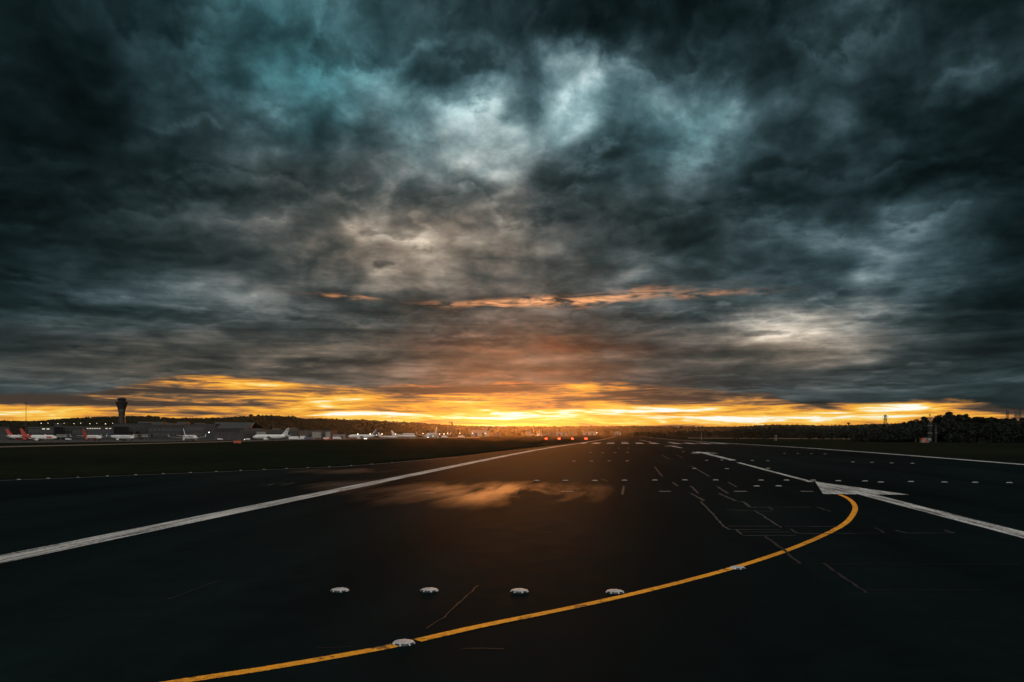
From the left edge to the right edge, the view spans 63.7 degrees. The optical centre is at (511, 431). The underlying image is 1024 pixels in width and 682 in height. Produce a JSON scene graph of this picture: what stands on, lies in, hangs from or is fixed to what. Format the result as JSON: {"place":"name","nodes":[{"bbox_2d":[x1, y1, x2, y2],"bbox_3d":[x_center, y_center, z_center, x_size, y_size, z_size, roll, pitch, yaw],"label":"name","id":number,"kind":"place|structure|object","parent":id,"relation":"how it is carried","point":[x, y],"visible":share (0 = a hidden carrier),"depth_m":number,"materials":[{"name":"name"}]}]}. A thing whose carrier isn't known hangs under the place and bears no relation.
{"place":"outdoors","nodes":[
{"label":"outdoors","id":0,"kind":"place"},
{"bbox_2d":[304,437,314,439],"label":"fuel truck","id":1,"kind":"object","parent":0,"point":[308,438],"visible":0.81,"depth_m":798.80,"materials":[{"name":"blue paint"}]},
{"bbox_2d":[0,417,899,436],"bbox_3d":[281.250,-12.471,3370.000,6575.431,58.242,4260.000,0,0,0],"label":"hill","id":2,"kind":"structure","parent":0,"point":[385,431],"depth_m":2088.66,"materials":[{"name":"plant"}]},
{"bbox_2d":[115,398,128,422],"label":"control tower","id":3,"kind":"structure","parent":2,"relation":"on","point":[121,403],"depth_m":1295.48,"materials":[{"name":"grey concrete"}]},
{"bbox_2d":[0,414,1018,435],"bbox_3d":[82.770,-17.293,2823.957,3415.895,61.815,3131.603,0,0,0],"label":"woodland","id":4,"kind":"object","parent":2,"relation":"on","point":[396,424],"visible":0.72,"depth_m":2536.81,"materials":[{"name":"green plant"}]},
{"bbox_2d":[493,432,499,436],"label":"warehouse","id":5,"kind":"structure","parent":0,"point":[496,434],"depth_m":1900.00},
{"bbox_2d":[0,435,1023,477],"bbox_3d":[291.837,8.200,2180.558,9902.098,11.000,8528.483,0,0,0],"label":"ground","id":6,"kind":"structure","parent":0,"point":[58,461],"depth_m":117.00,"materials":[{"name":"green plant"}]},
{"bbox_2d":[0,427,27,439],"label":"shed","id":7,"kind":"structure","parent":6,"relation":"on","point":[14,430],"depth_m":988.74,"materials":[{"name":"metal"}]},
{"bbox_2d":[0,432,4,439],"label":"door","id":8,"kind":"structure","parent":7,"relation":"in","point":[2,437],"depth_m":984.90,"materials":[{"name":"grey metal"}]},
{"bbox_2d":[54,424,67,426],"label":"stair block","id":9,"kind":"structure","parent":6,"relation":"on","point":[60,425],"depth_m":1000.00,"materials":[{"name":"grey concrete"}]},
{"bbox_2d":[56,434,71,439],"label":"jet bridge","id":10,"kind":"structure","parent":6,"relation":"on","point":[63,435],"depth_m":878.76,"materials":[{"name":"grey metal"}]},
{"bbox_2d":[113,422,151,438],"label":"terminal block","id":11,"kind":"structure","parent":6,"relation":"on","point":[141,428],"depth_m":1040.00,"materials":[{"name":"concrete"}]},
{"bbox_2d":[0,440,278,446],"bbox_3d":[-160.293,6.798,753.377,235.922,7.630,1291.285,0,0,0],"label":"taxiway","id":12,"kind":"structure","parent":6,"relation":"on","point":[128,443],"depth_m":280.41,"materials":[{"name":"grey asphalt"}]},
{"bbox_2d":[253,428,288,439],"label":"airliner","id":13,"kind":"object","parent":12,"relation":"on","point":[268,437],"visible":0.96,"depth_m":797.92,"materials":[{"name":"white metal"}]},
{"bbox_2d":[289,436,299,439],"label":"truck","id":14,"kind":"object","parent":12,"relation":"on","point":[294,437],"visible":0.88,"depth_m":868.80,"materials":[{"name":"white paint"}]},
{"bbox_2d":[183,423,204,439],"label":"office block","id":15,"kind":"structure","parent":6,"relation":"on","point":[197,429],"depth_m":1010.00,"materials":[{"name":"concrete"}]},
{"bbox_2d":[205,422,265,439],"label":"hangar","id":16,"kind":"structure","parent":6,"relation":"on","point":[216,430],"depth_m":986.00,"materials":[{"name":"metal"}]},
{"bbox_2d":[0,437,479,442],"bbox_3d":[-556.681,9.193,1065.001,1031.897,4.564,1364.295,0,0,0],"label":"apron","id":17,"kind":"object","parent":6,"relation":"on","point":[42,441],"visible":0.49,"depth_m":847.09,"materials":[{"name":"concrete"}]},
{"bbox_2d":[3,429,32,440],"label":"airliner","id":18,"kind":"object","parent":17,"relation":"on","point":[10,434],"visible":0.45,"depth_m":813.09,"materials":[{"name":"white metal"}]},
{"bbox_2d":[16,428,56,440],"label":"airliner","id":19,"kind":"object","parent":17,"relation":"on","point":[45,437],"visible":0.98,"depth_m":763.01,"materials":[{"name":"white metal"}]},
{"bbox_2d":[27,427,63,439],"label":"terminal pier","id":20,"kind":"structure","parent":17,"relation":"on","point":[54,431],"depth_m":960.00,"materials":[{"name":"metal"}]},
{"bbox_2d":[70,429,106,440],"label":"airliner","id":21,"kind":"object","parent":17,"relation":"on","point":[88,437],"visible":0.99,"depth_m":785.37,"materials":[{"name":"white metal"}]},
{"bbox_2d":[63,427,128,439],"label":"terminal hall","id":22,"kind":"structure","parent":17,"relation":"on","point":[75,432],"depth_m":980.00,"materials":[{"name":"metal"}]},
{"bbox_2d":[101,429,133,440],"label":"airliner","id":23,"kind":"object","parent":17,"relation":"on","point":[119,437],"visible":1,"depth_m":796.20,"materials":[{"name":"white metal"}]},
{"bbox_2d":[142,434,152,439],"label":"jet bridge","id":24,"kind":"structure","parent":17,"relation":"on","point":[147,435],"depth_m":898.60,"materials":[{"name":"grey metal"}]},
{"bbox_2d":[148,422,189,439],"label":"terminal wing","id":25,"kind":"structure","parent":17,"relation":"on","point":[160,430],"depth_m":1020.00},
{"bbox_2d":[168,428,205,440],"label":"airliner","id":26,"kind":"object","parent":17,"relation":"on","point":[185,437],"visible":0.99,"depth_m":765.40,"materials":[{"name":"white metal"}]},
{"bbox_2d":[403,433,414,437],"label":"hall","id":27,"kind":"structure","parent":17,"relation":"on","point":[408,434],"depth_m":1120.00,"materials":[{"name":"white paint"}]},
{"bbox_2d":[448,422,452,436],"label":"radar tower","id":28,"kind":"structure","parent":17,"relation":"on","point":[451,428],"depth_m":1697.80,"materials":[{"name":"brown metal"}]},
{"bbox_2d":[240,427,298,439],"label":"cargo shed","id":29,"kind":"structure","parent":6,"relation":"on","point":[250,433],"depth_m":955.00,"materials":[{"name":"metal"}]},
{"bbox_2d":[244,433,254,439],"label":"door","id":30,"kind":"structure","parent":29,"relation":"in","point":[246,435],"depth_m":954.83,"materials":[{"name":"metal"}]},
{"bbox_2d":[267,433,281,439],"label":"door","id":31,"kind":"structure","parent":29,"relation":"in","point":[267,433],"depth_m":954.83,"materials":[{"name":"metal"}]},
{"bbox_2d":[298,430,337,439],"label":"cargo shed","id":32,"kind":"structure","parent":6,"relation":"on","point":[318,434],"depth_m":950.00,"materials":[{"name":"metal"}]},
{"bbox_2d":[333,434,345,438],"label":"store","id":33,"kind":"structure","parent":6,"relation":"on","point":[342,436],"depth_m":940.00,"materials":[{"name":"grey"}]},
{"bbox_2d":[348,429,377,438],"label":"airliner","id":34,"kind":"object","parent":6,"relation":"on","point":[358,436],"visible":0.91,"depth_m":902.78,"materials":[{"name":"white metal"}]},
{"bbox_2d":[378,432,397,438],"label":"airliner","id":35,"kind":"object","parent":6,"relation":"on","point":[381,436],"visible":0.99,"depth_m":958.79,"materials":[{"name":"white metal"}]},
{"bbox_2d":[391,430,415,438],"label":"airliner","id":36,"kind":"object","parent":6,"relation":"on","point":[394,434],"visible":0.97,"depth_m":1018.17,"materials":[{"name":"white metal"}]},
{"bbox_2d":[416,427,450,438],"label":"airliner","id":37,"kind":"object","parent":6,"relation":"on","point":[431,435],"visible":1,"depth_m":796.49,"materials":[{"name":"white metal"}]},
{"bbox_2d":[471,430,488,435],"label":"warehouse","id":38,"kind":"structure","parent":6,"relation":"on","point":[480,432],"depth_m":2100.00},
{"bbox_2d":[0,436,1023,681],"bbox_3d":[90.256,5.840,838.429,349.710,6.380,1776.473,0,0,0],"label":"runway","id":39,"kind":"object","parent":6,"relation":"on","point":[936,602],"visible":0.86,"depth_m":15.63,"materials":[{"name":"black asphalt"}]},
{"bbox_2d":[169,581,216,598],"bbox_3d":[-5.313,2.642,13.821,0.064,0.001,1.653,0,0,8],"label":"asphalt joint","id":40,"kind":"object","parent":39,"relation":"on","point":[193,589],"visible":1,"depth_m":13.81,"materials":[{"name":"black asphalt"}]},
{"bbox_2d":[0,457,453,480],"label":"lights","id":41,"kind":"object","parent":39,"relation":"on","point":[224,471],"visible":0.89,"depth_m":55.48},
{"bbox_2d":[163,644,397,681],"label":"lead line","id":42,"kind":"object","parent":39,"relation":"on","point":[270,667],"visible":1,"depth_m":9.33,"materials":[{"name":"yellow paint"}]},
{"bbox_2d":[0,436,614,562],"bbox_3d":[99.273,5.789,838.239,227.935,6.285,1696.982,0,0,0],"label":"runway edge line","id":43,"kind":"object","parent":39,"relation":"on","point":[13,556],"visible":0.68,"depth_m":24.03,"materials":[{"name":"white paint"}]},
{"bbox_2d":[330,587,348,591],"bbox_3d":[-2.872,2.629,13.754,0.310,0.044,0.310,0,0,8],"label":"inset light","id":44,"kind":"object","parent":39,"relation":"on","point":[337,589],"visible":1,"depth_m":13.68,"materials":[{"name":"silver metal"}]},
{"bbox_2d":[392,639,414,645],"bbox_3d":[-1.355,2.630,10.324,0.290,0.041,0.290,0,0,-14],"label":"inset light","id":45,"kind":"object","parent":39,"relation":"on","point":[404,642],"visible":1,"depth_m":10.26,"materials":[{"name":"silver metal"}]},
{"bbox_2d":[420,587,438,591],"bbox_3d":[-1.378,2.629,13.754,0.310,0.044,0.310,0,0,8],"label":"inset light","id":46,"kind":"object","parent":39,"relation":"on","point":[426,589],"visible":1,"depth_m":13.68,"materials":[{"name":"silver metal"}]},
{"bbox_2d":[427,585,478,627],"bbox_3d":[-0.836,2.642,12.622,0.100,0.001,3.151,0,0,10],"label":"asphalt joint","id":47,"kind":"object","parent":39,"relation":"on","point":[455,606],"visible":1,"depth_m":12.57,"materials":[{"name":"brown asphalt"}]},
{"bbox_2d":[510,588,528,592],"bbox_3d":[0.124,2.629,13.685,0.310,0.044,0.310,0,0,8],"label":"inset light","id":48,"kind":"object","parent":39,"relation":"on","point":[519,590],"visible":1,"depth_m":13.60,"materials":[{"name":"silver metal"}]},
{"bbox_2d":[606,589,623,593],"bbox_3d":[1.699,2.629,13.617,0.310,0.044,0.310,0,0,8],"label":"inset light","id":49,"kind":"object","parent":39,"relation":"on","point":[614,591],"visible":1,"depth_m":13.54,"materials":[{"name":"silver metal"}]},
{"bbox_2d":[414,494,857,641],"bbox_3d":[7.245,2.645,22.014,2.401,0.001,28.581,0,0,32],"label":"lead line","id":50,"kind":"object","parent":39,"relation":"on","point":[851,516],"visible":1,"depth_m":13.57,"materials":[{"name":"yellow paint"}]},
{"bbox_2d":[694,452,733,459],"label":"runway arrow","id":51,"kind":"object","parent":39,"relation":"on","point":[707,453],"visible":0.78,"depth_m":92.64,"materials":[{"name":"white paint"}]},
{"bbox_2d":[700,501,742,534],"bbox_3d":[6.411,2.643,26.230,0.313,0.001,10.257,0,0,7],"label":"asphalt joint","id":52,"kind":"object","parent":39,"relation":"on","point":[713,514],"visible":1,"depth_m":24.54,"materials":[{"name":"grey asphalt"}]},
{"bbox_2d":[718,493,755,507],"bbox_3d":[8.677,2.643,31.998,0.326,0.001,6.724,0,0,4],"label":"asphalt joint","id":53,"kind":"object","parent":39,"relation":"on","point":[747,505],"visible":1,"depth_m":31.22,"materials":[{"name":"grey asphalt"}]},
{"bbox_2d":[730,565,745,569],"bbox_3d":[4.379,2.629,16.010,0.310,0.044,0.310,0,0,-34],"label":"inset light","id":54,"kind":"object","parent":39,"relation":"on","point":[737,567],"visible":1,"depth_m":15.93,"materials":[{"name":"silver metal"}]},
{"bbox_2d":[737,529,780,529],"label":"asphalt joint","id":55,"kind":"object","parent":39,"relation":"on","point":[758,529],"visible":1,"depth_m":22.29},
{"bbox_2d":[754,510,780,526],"bbox_3d":[7.785,2.643,25.225,0.119,0.001,4.969,0,0,8],"label":"asphalt joint","id":56,"kind":"object","parent":39,"relation":"on","point":[767,518],"visible":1,"depth_m":25.11,"materials":[{"name":"grey asphalt"}]},
{"bbox_2d":[743,535,796,535],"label":"asphalt joint","id":57,"kind":"object","parent":39,"relation":"on","point":[769,535],"visible":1,"depth_m":21.00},
{"bbox_2d":[736,462,812,481],"bbox_3d":[17.623,2.647,57.268,0.340,0.002,27.800,0,0,8],"label":"line","id":58,"kind":"object","parent":39,"relation":"on","point":[777,472],"visible":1,"depth_m":52.18,"materials":[{"name":"white paint"}]},
{"bbox_2d":[764,536,801,563],"bbox_3d":[6.101,2.642,18.721,0.131,0.001,4.444,0,0,8],"label":"asphalt joint","id":59,"kind":"object","parent":39,"relation":"on","point":[787,553],"visible":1,"depth_m":18.34,"materials":[{"name":"grey asphalt"}]},
{"bbox_2d":[786,526,834,526],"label":"asphalt joint","id":60,"kind":"object","parent":39,"relation":"on","point":[810,526],"visible":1,"depth_m":22.99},
{"bbox_2d":[790,529,852,533],"bbox_3d":[8.136,2.643,21.537,1.886,0.001,0.929,0,0,29],"label":"asphalt joint","id":61,"kind":"object","parent":39,"relation":"on","point":[822,533],"visible":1,"depth_m":21.41,"materials":[{"name":"black asphalt"}]},
{"bbox_2d":[649,437,1023,464],"bbox_3d":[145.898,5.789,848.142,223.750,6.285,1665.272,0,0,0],"label":"runway edge line","id":62,"kind":"object","parent":39,"relation":"on","point":[897,454],"visible":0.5,"depth_m":90.74,"materials":[{"name":"white paint"}]},
{"bbox_2d":[822,563,867,592],"bbox_3d":[6.030,2.642,15.063,0.096,0.001,3.105,0,0,8],"label":"asphalt joint","id":63,"kind":"object","parent":39,"relation":"on","point":[842,576],"visible":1,"depth_m":14.94,"materials":[{"name":"grey asphalt"}]},
{"bbox_2d":[815,481,1023,537],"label":"runway arrow","id":64,"kind":"object","parent":39,"relation":"on","point":[827,488],"visible":1,"depth_m":30.36,"materials":[{"name":"white paint"}]},
{"bbox_2d":[544,431,554,435],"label":"warehouse","id":65,"kind":"structure","parent":6,"relation":"on","point":[551,433],"depth_m":2150.00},
{"bbox_2d":[556,432,566,435],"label":"warehouse","id":66,"kind":"structure","parent":6,"relation":"on","point":[561,433],"depth_m":2100.00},
{"bbox_2d":[628,426,907,438],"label":"treeline","id":67,"kind":"object","parent":6,"relation":"on","point":[808,433],"visible":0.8,"depth_m":678.84,"materials":[{"name":"green plant"}]},
{"bbox_2d":[918,416,929,431],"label":"tree","id":68,"kind":"object","parent":6,"relation":"on","point":[924,419],"visible":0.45,"depth_m":359.60,"materials":[{"name":"green plant"}]},
{"bbox_2d":[920,438,930,442],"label":"equipment cabin","id":69,"kind":"object","parent":6,"relation":"on","point":[924,440],"visible":1,"depth_m":322.00,"materials":[{"name":"metal"}]},
{"bbox_2d":[927,414,932,441],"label":"antenna mast","id":70,"kind":"object","parent":6,"relation":"on","point":[930,425],"visible":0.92,"depth_m":327.80,"materials":[{"name":"metal"}]},
{"bbox_2d":[934,425,936,441],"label":"antenna mast","id":71,"kind":"object","parent":6,"relation":"on","point":[935,433],"visible":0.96,"depth_m":333.73,"materials":[{"name":"metal"}]},
{"bbox_2d":[848,419,1023,442],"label":"undergrowth","id":72,"kind":"object","parent":6,"relation":"on","point":[901,433],"visible":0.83,"depth_m":347.38,"materials":[{"name":"green plant"}]},
{"bbox_2d":[934,415,952,441],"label":"tree","id":73,"kind":"object","parent":6,"relation":"on","point":[937,419],"visible":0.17,"depth_m":357.87,"materials":[{"name":"green plant"}]},
{"bbox_2d":[940,411,956,441],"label":"tree","id":74,"kind":"object","parent":6,"relation":"on","point":[948,415],"visible":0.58,"depth_m":350.55,"materials":[{"name":"green plant"}]},
{"bbox_2d":[953,414,971,434],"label":"tree","id":75,"kind":"object","parent":6,"relation":"on","point":[959,418],"visible":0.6,"depth_m":349.47,"materials":[{"name":"green plant"}]},
{"bbox_2d":[963,413,972,441],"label":"tree","id":76,"kind":"object","parent":6,"relation":"on","point":[967,417],"visible":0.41,"depth_m":353.95,"materials":[{"name":"green plant"}]},
{"bbox_2d":[971,418,989,441],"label":"tree","id":77,"kind":"object","parent":6,"relation":"on","point":[978,421],"visible":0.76,"depth_m":350.39,"materials":[{"name":"green plant"}]},
{"bbox_2d":[973,417,995,440],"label":"tree","id":78,"kind":"object","parent":6,"relation":"on","point":[987,419],"visible":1,"depth_m":347.73,"materials":[{"name":"green plant"}]},
{"bbox_2d":[986,417,996,442],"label":"tree","id":79,"kind":"object","parent":6,"relation":"on","point":[990,429],"visible":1,"depth_m":347.68,"materials":[{"name":"green plant"}]},
{"bbox_2d":[986,417,1009,442],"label":"tree","id":80,"kind":"object","parent":6,"relation":"on","point":[1004,420],"visible":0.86,"depth_m":348.67,"materials":[{"name":"green plant"}]},
{"bbox_2d":[996,418,1012,442],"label":"tree","id":81,"kind":"object","parent":6,"relation":"on","point":[1007,425],"visible":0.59,"depth_m":347.94,"materials":[{"name":"green plant"}]},
{"bbox_2d":[1008,417,1021,442],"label":"tree","id":82,"kind":"object","parent":6,"relation":"on","point":[1013,422],"visible":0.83,"depth_m":346.50,"materials":[{"name":"green plant"}]},
{"bbox_2d":[1015,417,1023,442],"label":"tree","id":83,"kind":"object","parent":6,"relation":"on","point":[1021,420],"visible":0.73,"depth_m":349.41,"materials":[{"name":"green plant"}]},
{"bbox_2d":[0,0,1023,427],"label":"sky","id":84,"kind":"structure","parent":0,"point":[696,213],"materials":[{"name":"grey"}]},
{"bbox_2d":[569,431,576,434],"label":"warehouse","id":85,"kind":"structure","parent":0,"point":[572,432],"depth_m":2200.00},
{"bbox_2d":[583,431,595,434],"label":"warehouse","id":86,"kind":"structure","parent":0,"point":[589,432],"depth_m":2250.00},
{"bbox_2d":[613,431,620,434],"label":"warehouse","id":87,"kind":"structure","parent":0,"point":[616,432],"depth_m":2300.00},
{"bbox_2d":[729,438,835,438],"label":"road","id":88,"kind":"structure","parent":0,"point":[780,438],"depth_m":806.68,"materials":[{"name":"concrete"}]}
]}

